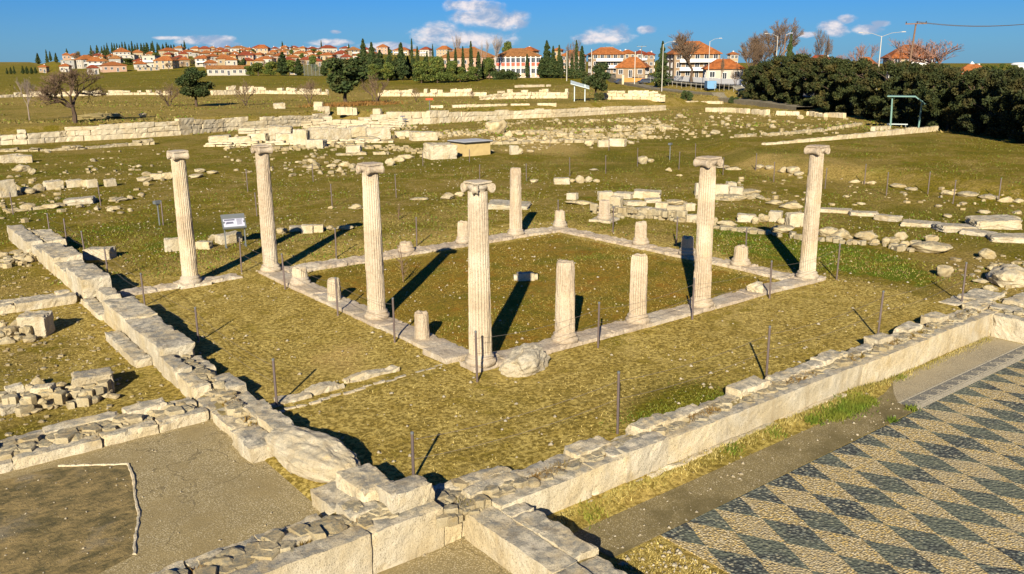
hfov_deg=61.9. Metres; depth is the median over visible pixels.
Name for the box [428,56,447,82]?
pine tree
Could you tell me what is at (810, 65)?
evergreen tree
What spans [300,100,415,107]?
dry undergrowth
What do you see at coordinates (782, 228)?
boulder
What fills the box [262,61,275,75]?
pine tree
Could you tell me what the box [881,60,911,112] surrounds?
evergreen tree
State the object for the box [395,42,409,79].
conifer tree
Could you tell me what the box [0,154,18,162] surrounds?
squared block
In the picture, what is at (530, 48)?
house
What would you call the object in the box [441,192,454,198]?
boulder
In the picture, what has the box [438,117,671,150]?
field rubble
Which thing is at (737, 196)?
boulder
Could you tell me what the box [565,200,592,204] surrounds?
boulder
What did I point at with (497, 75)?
evergreen shrub
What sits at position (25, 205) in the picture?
rubble stone
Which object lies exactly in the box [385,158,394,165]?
boulder
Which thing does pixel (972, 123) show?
evergreen tree
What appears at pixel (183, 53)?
house
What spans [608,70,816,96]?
wire fence
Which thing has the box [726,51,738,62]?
house
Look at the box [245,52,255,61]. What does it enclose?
house
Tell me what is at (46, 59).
conifer tree
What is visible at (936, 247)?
boulder
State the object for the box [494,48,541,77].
school building
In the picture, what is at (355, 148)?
squared block
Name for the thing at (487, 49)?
bare tree
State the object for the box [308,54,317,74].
pine tree
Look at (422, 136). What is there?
squared block
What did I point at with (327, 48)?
house
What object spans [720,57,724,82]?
bare tree
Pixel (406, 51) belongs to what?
house
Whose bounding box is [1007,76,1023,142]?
evergreen tree
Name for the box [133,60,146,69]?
house
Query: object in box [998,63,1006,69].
pine tree
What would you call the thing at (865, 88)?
evergreen tree
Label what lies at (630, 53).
house
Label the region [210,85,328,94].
ruin wall
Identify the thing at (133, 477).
floor edging
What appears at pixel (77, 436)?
stone wall
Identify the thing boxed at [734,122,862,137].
ruin wall
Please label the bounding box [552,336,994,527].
dry grass
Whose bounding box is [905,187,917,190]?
boulder
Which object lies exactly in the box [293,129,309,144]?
squared block
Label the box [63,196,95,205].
squared block
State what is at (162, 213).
rope post
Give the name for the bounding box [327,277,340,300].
column stump
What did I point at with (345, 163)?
boulder
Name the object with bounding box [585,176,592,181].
boulder
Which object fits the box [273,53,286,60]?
house
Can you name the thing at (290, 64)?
pine tree
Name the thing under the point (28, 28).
sky
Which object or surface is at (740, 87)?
sidewalk
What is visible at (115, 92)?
ruin wall
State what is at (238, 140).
squared block
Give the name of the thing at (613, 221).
rope post
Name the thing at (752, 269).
stylobate
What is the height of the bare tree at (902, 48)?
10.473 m
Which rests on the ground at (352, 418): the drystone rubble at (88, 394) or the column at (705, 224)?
the drystone rubble at (88, 394)
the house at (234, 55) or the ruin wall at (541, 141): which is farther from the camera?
the house at (234, 55)
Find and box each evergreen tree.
[174,67,215,106]
[322,57,367,101]
[581,62,611,97]
[739,65,756,97]
[742,65,773,97]
[749,59,775,99]
[760,55,785,101]
[772,54,803,102]
[778,53,813,104]
[794,55,828,107]
[805,56,834,106]
[809,57,850,111]
[832,57,870,114]
[849,59,880,105]
[850,63,887,118]
[864,60,907,121]
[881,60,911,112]
[881,63,925,123]
[903,62,942,126]
[917,63,950,102]
[922,66,972,129]
[948,67,999,131]
[957,68,1005,134]
[967,66,1004,114]
[982,66,1023,137]
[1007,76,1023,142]
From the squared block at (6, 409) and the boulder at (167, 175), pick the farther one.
the boulder at (167, 175)
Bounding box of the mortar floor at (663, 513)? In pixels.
[572,382,913,557]
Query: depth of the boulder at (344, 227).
39.12 m
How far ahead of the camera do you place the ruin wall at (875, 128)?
93.26 m
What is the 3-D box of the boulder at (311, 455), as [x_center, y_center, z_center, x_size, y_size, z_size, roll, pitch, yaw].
[-3.683,3.169,15.936,2.739,0.848,1.009,11,18,37]
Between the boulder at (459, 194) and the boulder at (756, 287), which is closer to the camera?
the boulder at (756, 287)
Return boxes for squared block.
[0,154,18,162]
[0,179,17,197]
[0,399,20,415]
[4,382,24,393]
[15,155,32,162]
[15,311,55,336]
[29,383,55,397]
[42,179,64,189]
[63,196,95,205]
[65,179,81,187]
[71,367,114,392]
[82,246,116,259]
[86,179,97,187]
[103,178,116,186]
[150,173,161,178]
[164,237,178,251]
[195,241,212,249]
[208,134,230,144]
[214,230,242,244]
[228,136,250,143]
[247,133,269,140]
[268,125,292,139]
[273,103,285,108]
[275,133,292,141]
[289,225,300,231]
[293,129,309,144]
[301,224,312,233]
[306,139,326,148]
[307,127,333,138]
[313,102,322,109]
[313,224,323,232]
[328,127,351,139]
[346,145,361,151]
[348,125,367,136]
[365,127,390,138]
[394,130,408,136]
[408,131,437,140]
[423,142,457,159]
[488,199,531,209]
[509,145,518,154]
[553,177,569,183]
[566,193,578,199]
[597,140,609,146]
[597,191,612,200]
[608,138,626,146]
[610,196,623,206]
[613,191,633,198]
[623,200,646,205]
[633,189,661,198]
[644,197,660,202]
[655,201,667,207]
[666,205,684,210]
[683,203,694,210]
[686,214,696,221]
[694,182,698,195]
[715,184,729,194]
[726,181,736,185]
[729,186,743,194]
[736,213,755,221]
[769,210,782,221]
[785,212,803,226]
[820,207,851,213]
[849,210,878,215]
[874,214,902,221]
[900,219,939,227]
[932,222,977,232]
[959,228,996,236]
[964,214,1021,229]
[985,233,1023,242]
[989,303,1022,311]
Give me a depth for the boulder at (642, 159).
65.45 m
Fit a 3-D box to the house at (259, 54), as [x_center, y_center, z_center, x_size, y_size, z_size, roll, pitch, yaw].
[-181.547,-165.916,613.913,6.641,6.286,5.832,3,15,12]
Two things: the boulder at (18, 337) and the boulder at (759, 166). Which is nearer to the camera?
the boulder at (18, 337)
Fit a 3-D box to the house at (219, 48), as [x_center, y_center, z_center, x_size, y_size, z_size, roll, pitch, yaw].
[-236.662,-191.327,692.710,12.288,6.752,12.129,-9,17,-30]
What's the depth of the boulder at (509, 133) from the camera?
92.42 m
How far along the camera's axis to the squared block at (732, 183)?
50.75 m
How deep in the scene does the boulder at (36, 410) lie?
18.57 m
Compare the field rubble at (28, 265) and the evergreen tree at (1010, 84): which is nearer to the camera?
the field rubble at (28, 265)
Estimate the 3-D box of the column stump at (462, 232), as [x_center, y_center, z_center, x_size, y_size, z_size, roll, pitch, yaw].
[-2.067,-2.329,35.963,0.677,0.933,0.674,-11,18,-37]
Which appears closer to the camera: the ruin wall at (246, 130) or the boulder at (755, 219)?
the boulder at (755, 219)
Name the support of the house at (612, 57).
on the ground at (352, 418)
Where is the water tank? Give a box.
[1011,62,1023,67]
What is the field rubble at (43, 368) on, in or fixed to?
on the ground at (352, 418)
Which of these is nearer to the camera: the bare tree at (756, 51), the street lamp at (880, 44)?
the street lamp at (880, 44)
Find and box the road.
[648,75,813,95]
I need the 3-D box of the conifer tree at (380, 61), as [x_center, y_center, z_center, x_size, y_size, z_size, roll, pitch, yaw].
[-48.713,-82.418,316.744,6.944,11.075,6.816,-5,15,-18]
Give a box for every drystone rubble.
[0,325,37,344]
[0,379,112,416]
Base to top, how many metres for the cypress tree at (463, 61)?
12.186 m
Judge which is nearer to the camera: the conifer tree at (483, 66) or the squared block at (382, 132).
the squared block at (382, 132)
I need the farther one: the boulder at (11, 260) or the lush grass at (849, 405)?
the boulder at (11, 260)
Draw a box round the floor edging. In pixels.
[58,463,140,554]
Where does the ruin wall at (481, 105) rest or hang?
on the ground at (352, 418)
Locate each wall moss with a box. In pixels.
[190,513,365,573]
[209,383,256,425]
[454,308,980,507]
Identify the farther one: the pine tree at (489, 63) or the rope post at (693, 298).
the pine tree at (489, 63)
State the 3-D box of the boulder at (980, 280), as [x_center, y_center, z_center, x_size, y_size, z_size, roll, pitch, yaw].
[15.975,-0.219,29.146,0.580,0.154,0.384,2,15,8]
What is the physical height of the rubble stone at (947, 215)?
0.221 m
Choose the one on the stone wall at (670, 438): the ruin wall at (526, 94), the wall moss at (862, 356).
the wall moss at (862, 356)
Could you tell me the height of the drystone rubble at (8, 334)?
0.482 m
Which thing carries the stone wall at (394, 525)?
on the ground at (352, 418)
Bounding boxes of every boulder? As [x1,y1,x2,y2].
[0,252,8,257]
[3,258,14,263]
[8,249,23,253]
[13,165,30,171]
[13,335,24,340]
[14,254,26,260]
[20,187,36,193]
[24,256,33,262]
[25,384,32,391]
[28,168,35,173]
[29,377,44,384]
[31,408,42,413]
[32,184,45,191]
[40,204,59,208]
[55,382,66,388]
[65,385,73,389]
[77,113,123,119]
[80,180,86,186]
[108,393,120,398]
[111,197,128,201]
[136,176,153,181]
[139,113,146,116]
[160,172,172,179]
[188,174,203,177]
[194,168,205,172]
[207,170,217,173]
[208,234,214,240]
[264,427,359,482]
[276,228,286,233]
[306,165,319,168]
[324,225,333,229]
[326,164,337,167]
[336,167,343,172]
[336,225,353,229]
[338,161,349,166]
[348,204,361,209]
[354,136,376,138]
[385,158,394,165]
[393,157,404,161]
[397,154,414,158]
[410,197,427,199]
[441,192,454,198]
[455,192,464,196]
[485,119,506,133]
[498,343,549,376]
[504,130,512,136]
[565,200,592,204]
[575,175,584,182]
[585,140,592,145]
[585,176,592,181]
[638,156,647,163]
[666,199,685,204]
[716,220,737,225]
[719,194,748,200]
[725,167,741,169]
[737,227,761,232]
[743,188,760,194]
[746,281,763,293]
[752,216,758,223]
[755,164,764,168]
[758,213,769,221]
[765,165,773,169]
[765,199,783,204]
[770,224,794,232]
[776,218,784,223]
[777,166,786,172]
[779,201,802,208]
[787,166,799,173]
[794,171,803,175]
[819,227,838,236]
[830,230,852,238]
[848,180,860,182]
[854,231,877,240]
[867,238,879,243]
[882,237,890,243]
[889,237,899,242]
[890,183,906,187]
[894,231,907,239]
[899,241,909,246]
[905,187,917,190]
[910,240,919,246]
[911,241,952,253]
[925,234,938,240]
[936,265,953,276]
[941,190,956,194]
[957,191,978,196]
[972,279,988,283]
[977,210,990,213]
[978,194,997,198]
[978,248,995,258]
[982,285,995,291]
[985,264,1023,287]
[997,196,1013,201]
[1012,198,1023,202]
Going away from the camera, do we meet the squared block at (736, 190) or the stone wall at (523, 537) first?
the stone wall at (523, 537)
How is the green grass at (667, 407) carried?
on the ground at (352, 418)
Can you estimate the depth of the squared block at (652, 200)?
46.71 m
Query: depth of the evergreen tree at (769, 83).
157.36 m
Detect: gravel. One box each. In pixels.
[0,467,168,572]
[2,422,312,567]
[578,401,898,548]
[617,541,716,573]
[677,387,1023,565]
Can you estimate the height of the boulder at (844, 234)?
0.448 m
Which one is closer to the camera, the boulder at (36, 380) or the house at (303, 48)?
the boulder at (36, 380)
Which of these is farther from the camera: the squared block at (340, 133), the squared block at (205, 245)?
the squared block at (340, 133)
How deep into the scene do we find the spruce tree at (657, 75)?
216.97 m
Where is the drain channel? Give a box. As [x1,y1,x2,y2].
[268,364,442,412]
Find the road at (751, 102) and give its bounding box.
[607,75,815,109]
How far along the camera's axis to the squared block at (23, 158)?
70.07 m
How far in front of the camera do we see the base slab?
40.98 m
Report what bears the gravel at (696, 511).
on the mortar floor at (663, 513)
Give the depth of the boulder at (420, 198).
47.93 m
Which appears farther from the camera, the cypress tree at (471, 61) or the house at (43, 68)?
the house at (43, 68)
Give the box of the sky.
[0,0,1023,63]
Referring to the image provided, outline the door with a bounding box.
[628,70,631,77]
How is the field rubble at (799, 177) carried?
on the ground at (352, 418)
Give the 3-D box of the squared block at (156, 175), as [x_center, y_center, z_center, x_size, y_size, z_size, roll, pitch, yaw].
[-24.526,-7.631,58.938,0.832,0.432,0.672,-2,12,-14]
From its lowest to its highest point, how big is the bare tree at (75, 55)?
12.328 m
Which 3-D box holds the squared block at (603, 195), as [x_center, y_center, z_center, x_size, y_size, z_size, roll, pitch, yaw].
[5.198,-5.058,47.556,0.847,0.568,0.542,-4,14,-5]
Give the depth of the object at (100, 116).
109.12 m
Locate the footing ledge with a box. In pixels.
[599,393,843,498]
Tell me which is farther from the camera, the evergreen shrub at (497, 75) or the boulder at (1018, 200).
the evergreen shrub at (497, 75)
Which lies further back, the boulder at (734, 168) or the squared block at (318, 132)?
the squared block at (318, 132)
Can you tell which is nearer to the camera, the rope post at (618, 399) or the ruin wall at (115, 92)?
the rope post at (618, 399)
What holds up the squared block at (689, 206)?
on the ground at (352, 418)
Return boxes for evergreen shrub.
[238,58,244,64]
[488,69,497,78]
[492,72,508,79]
[500,70,520,79]
[567,68,587,78]
[594,92,604,100]
[680,90,693,100]
[728,96,738,103]
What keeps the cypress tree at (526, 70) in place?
on the ground at (352, 418)
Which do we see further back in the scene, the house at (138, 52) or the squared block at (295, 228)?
the house at (138, 52)
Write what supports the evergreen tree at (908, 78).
on the ground at (352, 418)
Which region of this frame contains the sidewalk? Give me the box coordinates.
[639,77,811,96]
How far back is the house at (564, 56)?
402.92 m
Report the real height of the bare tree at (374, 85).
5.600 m
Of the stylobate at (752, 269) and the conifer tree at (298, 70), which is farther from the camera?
the conifer tree at (298, 70)
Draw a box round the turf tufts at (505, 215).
[0,109,1023,284]
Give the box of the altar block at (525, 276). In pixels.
[513,272,537,280]
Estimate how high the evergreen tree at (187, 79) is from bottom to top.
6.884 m
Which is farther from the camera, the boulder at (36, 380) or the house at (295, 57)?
the house at (295, 57)
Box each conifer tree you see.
[35,53,40,63]
[45,49,48,62]
[274,52,288,75]
[292,58,304,74]
[319,60,328,75]
[359,38,367,76]
[366,42,376,72]
[375,49,384,78]
[384,52,395,79]
[392,57,398,78]
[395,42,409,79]
[405,56,411,78]
[481,58,488,78]
[536,57,548,77]
[543,40,552,77]
[547,58,561,77]
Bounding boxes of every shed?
[136,67,159,70]
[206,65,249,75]
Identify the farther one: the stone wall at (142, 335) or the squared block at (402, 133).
the squared block at (402, 133)
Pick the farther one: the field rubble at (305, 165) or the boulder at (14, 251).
the field rubble at (305, 165)
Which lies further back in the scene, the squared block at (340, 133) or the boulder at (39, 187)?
the squared block at (340, 133)
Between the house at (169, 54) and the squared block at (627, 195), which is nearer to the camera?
the squared block at (627, 195)
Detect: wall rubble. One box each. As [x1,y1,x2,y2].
[0,252,37,267]
[590,203,696,222]
[695,193,764,199]
[713,225,914,251]
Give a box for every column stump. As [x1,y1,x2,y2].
[289,266,310,285]
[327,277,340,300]
[397,241,414,252]
[414,310,429,339]
[455,220,467,243]
[552,210,566,227]
[597,200,611,219]
[632,221,648,245]
[678,235,694,255]
[730,244,750,265]
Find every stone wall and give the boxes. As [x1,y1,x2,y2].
[0,289,76,314]
[0,396,221,473]
[6,224,298,463]
[150,462,444,573]
[432,308,991,544]
[463,501,626,573]
[939,288,1023,343]
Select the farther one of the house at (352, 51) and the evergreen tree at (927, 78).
the house at (352, 51)
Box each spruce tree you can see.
[650,41,672,85]
[786,31,793,56]
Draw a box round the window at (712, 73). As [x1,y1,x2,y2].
[709,71,714,77]
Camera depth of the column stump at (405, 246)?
34.13 m
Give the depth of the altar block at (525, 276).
29.73 m
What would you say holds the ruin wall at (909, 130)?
on the ground at (352, 418)
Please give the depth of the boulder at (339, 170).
61.22 m
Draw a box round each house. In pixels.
[38,64,49,72]
[59,63,71,71]
[60,60,76,68]
[62,53,70,59]
[75,55,91,68]
[86,64,98,73]
[87,57,103,68]
[99,61,126,72]
[108,55,123,62]
[113,48,130,54]
[113,55,138,59]
[132,50,142,56]
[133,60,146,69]
[141,55,160,66]
[152,56,179,68]
[158,48,178,55]
[163,52,174,56]
[174,45,184,50]
[178,51,188,57]
[178,56,189,65]
[179,49,192,55]
[189,46,199,50]
[191,50,199,57]
[194,55,206,66]
[198,46,210,51]
[198,50,213,55]
[203,59,217,67]
[207,53,217,60]
[212,47,229,51]
[215,55,231,64]
[221,49,229,53]
[225,57,236,64]
[228,53,237,58]
[230,45,246,51]
[238,51,252,61]
[240,57,253,65]
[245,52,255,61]
[254,45,270,55]
[254,57,264,65]
[255,52,264,57]
[256,55,276,62]
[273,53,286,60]
[277,47,289,53]
[287,54,298,61]
[293,51,308,58]
[299,46,306,51]
[299,56,308,64]
[315,58,321,65]
[319,45,336,52]
[320,52,336,59]
[333,51,344,57]
[340,54,351,59]
[346,47,360,55]
[377,44,389,53]
[393,47,409,54]
[419,47,431,56]
[436,46,452,56]
[525,46,539,53]
[554,48,563,59]
[561,50,586,71]
[586,47,626,75]
[614,57,650,77]
[622,49,634,58]
[634,49,647,60]
[643,51,655,72]
[666,41,722,77]
[701,59,745,78]
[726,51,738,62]
[880,45,932,79]
[961,64,982,73]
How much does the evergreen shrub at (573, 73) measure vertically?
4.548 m
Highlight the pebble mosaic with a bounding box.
[660,344,1023,573]
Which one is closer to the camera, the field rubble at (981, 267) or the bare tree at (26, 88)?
the field rubble at (981, 267)
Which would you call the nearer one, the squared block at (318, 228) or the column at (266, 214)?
the column at (266, 214)
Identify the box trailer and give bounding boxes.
[704,81,716,90]
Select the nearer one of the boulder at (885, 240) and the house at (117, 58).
the boulder at (885, 240)
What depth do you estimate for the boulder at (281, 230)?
38.43 m
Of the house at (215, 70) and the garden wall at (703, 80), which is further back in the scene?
the house at (215, 70)
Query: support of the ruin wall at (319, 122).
on the ground at (352, 418)
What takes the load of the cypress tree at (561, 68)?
on the ground at (352, 418)
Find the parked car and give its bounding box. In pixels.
[637,78,650,83]
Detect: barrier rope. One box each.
[48,217,273,381]
[240,243,391,317]
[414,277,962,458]
[477,249,838,353]
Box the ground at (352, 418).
[0,52,1023,573]
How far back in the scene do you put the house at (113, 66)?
500.14 m
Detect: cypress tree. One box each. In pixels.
[410,38,413,76]
[415,46,419,60]
[446,49,449,67]
[453,47,457,79]
[461,46,465,80]
[468,41,473,80]
[475,51,482,79]
[524,54,529,76]
[550,46,554,69]
[557,45,560,76]
[559,56,564,77]
[564,52,569,76]
[570,54,574,68]
[574,39,578,71]
[578,46,585,72]
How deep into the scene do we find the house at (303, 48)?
725.35 m
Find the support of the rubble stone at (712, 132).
on the ground at (352, 418)
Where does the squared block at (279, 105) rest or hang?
on the ground at (352, 418)
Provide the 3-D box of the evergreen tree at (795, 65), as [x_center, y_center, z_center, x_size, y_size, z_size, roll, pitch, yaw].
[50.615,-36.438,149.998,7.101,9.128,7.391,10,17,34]
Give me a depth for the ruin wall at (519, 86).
239.60 m
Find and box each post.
[63,219,67,244]
[103,248,108,274]
[140,273,145,304]
[153,200,160,224]
[160,201,163,224]
[194,307,199,340]
[239,237,241,272]
[272,358,277,406]
[281,253,285,288]
[334,228,336,257]
[334,277,338,315]
[392,297,395,342]
[410,431,414,474]
[474,330,477,381]
[597,302,599,347]
[612,206,613,232]
[616,371,619,433]
[676,217,677,244]
[691,278,694,319]
[765,326,770,375]
[769,260,772,298]
[836,244,840,279]
[877,290,884,332]
[961,262,967,300]
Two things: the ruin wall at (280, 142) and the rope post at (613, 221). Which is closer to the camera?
the rope post at (613, 221)
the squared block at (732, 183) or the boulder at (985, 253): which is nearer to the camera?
the boulder at (985, 253)
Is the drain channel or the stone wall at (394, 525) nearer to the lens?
the stone wall at (394, 525)
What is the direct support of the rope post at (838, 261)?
on the ground at (352, 418)
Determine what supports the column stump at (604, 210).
on the base slab
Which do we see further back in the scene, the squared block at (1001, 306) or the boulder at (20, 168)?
the boulder at (20, 168)
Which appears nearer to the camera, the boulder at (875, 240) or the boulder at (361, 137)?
the boulder at (875, 240)
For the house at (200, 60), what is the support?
on the ground at (352, 418)
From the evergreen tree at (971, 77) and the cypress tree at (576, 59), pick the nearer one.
the evergreen tree at (971, 77)
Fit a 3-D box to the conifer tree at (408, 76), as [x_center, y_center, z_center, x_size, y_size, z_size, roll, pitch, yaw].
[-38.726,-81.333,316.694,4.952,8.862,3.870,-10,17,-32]
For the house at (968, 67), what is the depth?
205.07 m
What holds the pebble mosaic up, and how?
on the ground at (352, 418)
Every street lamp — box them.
[661,41,675,90]
[708,38,721,79]
[859,31,905,65]
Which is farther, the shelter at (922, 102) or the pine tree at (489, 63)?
the pine tree at (489, 63)
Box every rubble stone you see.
[19,203,35,208]
[142,171,150,175]
[710,130,719,134]
[943,214,951,217]
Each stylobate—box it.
[118,272,241,296]
[258,270,468,363]
[284,227,571,273]
[459,275,825,372]
[560,228,795,279]
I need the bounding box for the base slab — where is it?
[588,217,619,223]
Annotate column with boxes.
[166,150,201,283]
[251,144,281,272]
[356,162,389,320]
[460,179,495,367]
[507,167,524,235]
[551,259,578,343]
[625,253,649,324]
[689,156,722,307]
[795,145,829,279]
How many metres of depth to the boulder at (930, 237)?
35.38 m
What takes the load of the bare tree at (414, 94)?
on the ground at (352, 418)
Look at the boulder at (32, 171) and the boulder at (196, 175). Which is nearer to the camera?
the boulder at (196, 175)
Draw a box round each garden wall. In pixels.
[622,75,646,83]
[674,76,746,84]
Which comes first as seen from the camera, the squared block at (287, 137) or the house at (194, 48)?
the squared block at (287, 137)
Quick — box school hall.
[441,48,494,77]
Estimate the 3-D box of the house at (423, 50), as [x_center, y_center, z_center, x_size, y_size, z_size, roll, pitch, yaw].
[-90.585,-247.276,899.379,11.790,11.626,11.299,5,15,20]
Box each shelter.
[570,80,588,100]
[887,95,925,127]
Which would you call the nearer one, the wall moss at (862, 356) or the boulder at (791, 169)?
the wall moss at (862, 356)
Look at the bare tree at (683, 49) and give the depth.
210.36 m
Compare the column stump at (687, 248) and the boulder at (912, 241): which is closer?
the column stump at (687, 248)
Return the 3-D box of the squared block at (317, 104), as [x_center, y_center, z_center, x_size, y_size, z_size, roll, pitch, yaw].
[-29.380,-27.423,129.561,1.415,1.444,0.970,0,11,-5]
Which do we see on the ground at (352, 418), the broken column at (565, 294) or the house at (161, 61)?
the house at (161, 61)
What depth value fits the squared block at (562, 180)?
54.54 m
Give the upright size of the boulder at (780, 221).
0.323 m
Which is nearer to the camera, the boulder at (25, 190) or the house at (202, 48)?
the boulder at (25, 190)
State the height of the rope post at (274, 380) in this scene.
1.271 m
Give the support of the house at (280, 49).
on the ground at (352, 418)
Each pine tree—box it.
[122,58,131,64]
[243,65,255,75]
[251,62,264,75]
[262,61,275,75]
[283,60,295,75]
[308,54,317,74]
[367,64,381,80]
[381,62,394,80]
[412,60,430,82]
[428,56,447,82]
[444,60,457,82]
[454,66,467,81]
[466,66,477,80]
[482,57,495,78]
[502,41,511,51]
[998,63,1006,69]
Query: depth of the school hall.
330.55 m
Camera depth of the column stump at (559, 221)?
39.27 m
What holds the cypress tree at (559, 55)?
on the ground at (352, 418)
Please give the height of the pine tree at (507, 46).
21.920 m
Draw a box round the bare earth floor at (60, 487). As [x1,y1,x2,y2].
[0,465,137,573]
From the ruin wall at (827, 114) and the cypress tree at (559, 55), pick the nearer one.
the ruin wall at (827, 114)
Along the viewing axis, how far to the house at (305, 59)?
562.47 m
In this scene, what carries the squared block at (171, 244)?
on the ground at (352, 418)
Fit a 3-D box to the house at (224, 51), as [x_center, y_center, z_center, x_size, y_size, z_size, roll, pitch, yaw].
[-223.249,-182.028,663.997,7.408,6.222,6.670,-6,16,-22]
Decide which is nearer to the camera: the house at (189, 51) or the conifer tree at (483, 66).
the conifer tree at (483, 66)
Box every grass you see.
[0,72,970,135]
[110,226,941,466]
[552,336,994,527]
[578,373,920,529]
[610,538,720,573]
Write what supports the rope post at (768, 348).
on the ground at (352, 418)
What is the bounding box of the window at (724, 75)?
[722,72,726,78]
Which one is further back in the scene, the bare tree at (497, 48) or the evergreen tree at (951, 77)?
the bare tree at (497, 48)
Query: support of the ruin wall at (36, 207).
on the ground at (352, 418)
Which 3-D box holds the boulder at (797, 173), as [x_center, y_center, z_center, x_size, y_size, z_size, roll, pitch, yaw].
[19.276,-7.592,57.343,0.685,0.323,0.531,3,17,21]
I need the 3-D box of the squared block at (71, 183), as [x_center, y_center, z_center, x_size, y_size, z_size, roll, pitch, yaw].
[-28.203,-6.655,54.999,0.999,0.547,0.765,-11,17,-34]
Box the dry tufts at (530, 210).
[0,108,1023,285]
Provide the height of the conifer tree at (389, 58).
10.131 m
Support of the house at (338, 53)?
on the ground at (352, 418)
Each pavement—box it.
[0,418,322,573]
[377,536,512,573]
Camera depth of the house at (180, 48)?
744.16 m
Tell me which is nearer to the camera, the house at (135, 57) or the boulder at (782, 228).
the boulder at (782, 228)
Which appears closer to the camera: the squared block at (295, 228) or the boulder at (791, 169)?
the squared block at (295, 228)
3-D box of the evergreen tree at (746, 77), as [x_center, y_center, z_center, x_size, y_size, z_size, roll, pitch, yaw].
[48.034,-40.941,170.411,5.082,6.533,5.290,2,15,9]
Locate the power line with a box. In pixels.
[917,21,1023,26]
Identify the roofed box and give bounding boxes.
[447,138,492,156]
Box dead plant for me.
[393,243,412,281]
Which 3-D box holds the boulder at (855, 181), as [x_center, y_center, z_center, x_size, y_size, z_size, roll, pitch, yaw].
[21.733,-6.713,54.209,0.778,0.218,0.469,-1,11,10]
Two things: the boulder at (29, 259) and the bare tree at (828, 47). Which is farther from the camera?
the bare tree at (828, 47)
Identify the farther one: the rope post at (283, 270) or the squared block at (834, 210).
the squared block at (834, 210)
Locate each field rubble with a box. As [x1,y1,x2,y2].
[0,148,170,222]
[0,293,175,435]
[2,262,67,294]
[223,125,453,153]
[224,148,440,176]
[437,118,674,143]
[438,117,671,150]
[668,109,853,139]
[720,174,1022,221]
[950,255,1023,306]
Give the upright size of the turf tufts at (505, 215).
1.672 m
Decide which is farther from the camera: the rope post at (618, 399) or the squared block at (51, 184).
the squared block at (51, 184)
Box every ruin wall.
[0,90,169,97]
[0,113,328,144]
[0,138,153,151]
[15,203,64,211]
[204,138,393,146]
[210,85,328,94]
[238,125,398,133]
[300,116,403,128]
[318,106,382,114]
[336,151,388,155]
[358,105,665,124]
[378,88,486,95]
[430,103,556,107]
[479,89,568,99]
[490,139,593,144]
[503,126,672,134]
[514,84,550,87]
[603,90,665,101]
[686,101,722,103]
[705,107,769,114]
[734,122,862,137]
[762,126,938,144]
[776,111,845,117]
[870,126,890,130]
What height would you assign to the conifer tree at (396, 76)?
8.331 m
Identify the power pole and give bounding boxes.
[905,21,926,61]
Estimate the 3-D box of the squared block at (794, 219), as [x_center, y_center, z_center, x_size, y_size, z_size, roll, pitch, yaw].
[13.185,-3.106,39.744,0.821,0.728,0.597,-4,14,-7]
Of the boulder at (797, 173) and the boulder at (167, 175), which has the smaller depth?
the boulder at (797, 173)
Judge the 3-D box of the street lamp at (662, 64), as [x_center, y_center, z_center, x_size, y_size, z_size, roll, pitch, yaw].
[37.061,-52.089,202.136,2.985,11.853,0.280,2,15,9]
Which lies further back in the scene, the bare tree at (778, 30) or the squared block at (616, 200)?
the bare tree at (778, 30)
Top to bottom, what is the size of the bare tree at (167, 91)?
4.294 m
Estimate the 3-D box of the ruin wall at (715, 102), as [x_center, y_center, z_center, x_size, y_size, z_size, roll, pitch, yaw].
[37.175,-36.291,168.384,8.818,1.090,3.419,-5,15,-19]
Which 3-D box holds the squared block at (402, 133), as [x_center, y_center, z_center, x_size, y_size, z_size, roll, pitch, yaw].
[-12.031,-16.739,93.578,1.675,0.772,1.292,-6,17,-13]
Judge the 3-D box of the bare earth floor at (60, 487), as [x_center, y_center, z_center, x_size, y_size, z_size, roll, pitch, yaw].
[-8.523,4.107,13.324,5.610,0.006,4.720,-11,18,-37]
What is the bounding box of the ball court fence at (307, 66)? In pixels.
[303,64,325,75]
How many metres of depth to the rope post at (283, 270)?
28.75 m
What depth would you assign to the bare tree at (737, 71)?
185.34 m
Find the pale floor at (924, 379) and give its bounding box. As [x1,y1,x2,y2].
[892,336,1022,401]
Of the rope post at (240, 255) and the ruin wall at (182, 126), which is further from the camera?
the ruin wall at (182, 126)
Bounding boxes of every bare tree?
[14,77,35,119]
[29,65,109,122]
[72,52,79,58]
[154,83,179,106]
[165,62,174,70]
[231,81,255,104]
[294,80,319,103]
[359,73,388,101]
[411,88,419,101]
[452,35,460,48]
[477,40,488,61]
[492,35,503,68]
[565,40,580,61]
[667,29,702,82]
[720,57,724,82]
[731,65,740,84]
[738,37,768,70]
[739,32,777,64]
[761,17,803,55]
[796,48,811,56]
[812,30,833,57]
[845,43,882,74]
[887,37,936,62]
[895,38,964,63]
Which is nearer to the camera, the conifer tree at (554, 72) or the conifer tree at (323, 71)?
the conifer tree at (554, 72)
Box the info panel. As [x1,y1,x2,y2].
[220,213,246,247]
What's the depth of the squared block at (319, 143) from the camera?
80.15 m
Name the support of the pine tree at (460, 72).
on the ground at (352, 418)
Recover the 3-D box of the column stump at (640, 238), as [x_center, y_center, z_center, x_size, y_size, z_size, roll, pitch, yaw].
[5.346,-2.257,35.419,0.733,0.965,0.730,-11,18,-37]

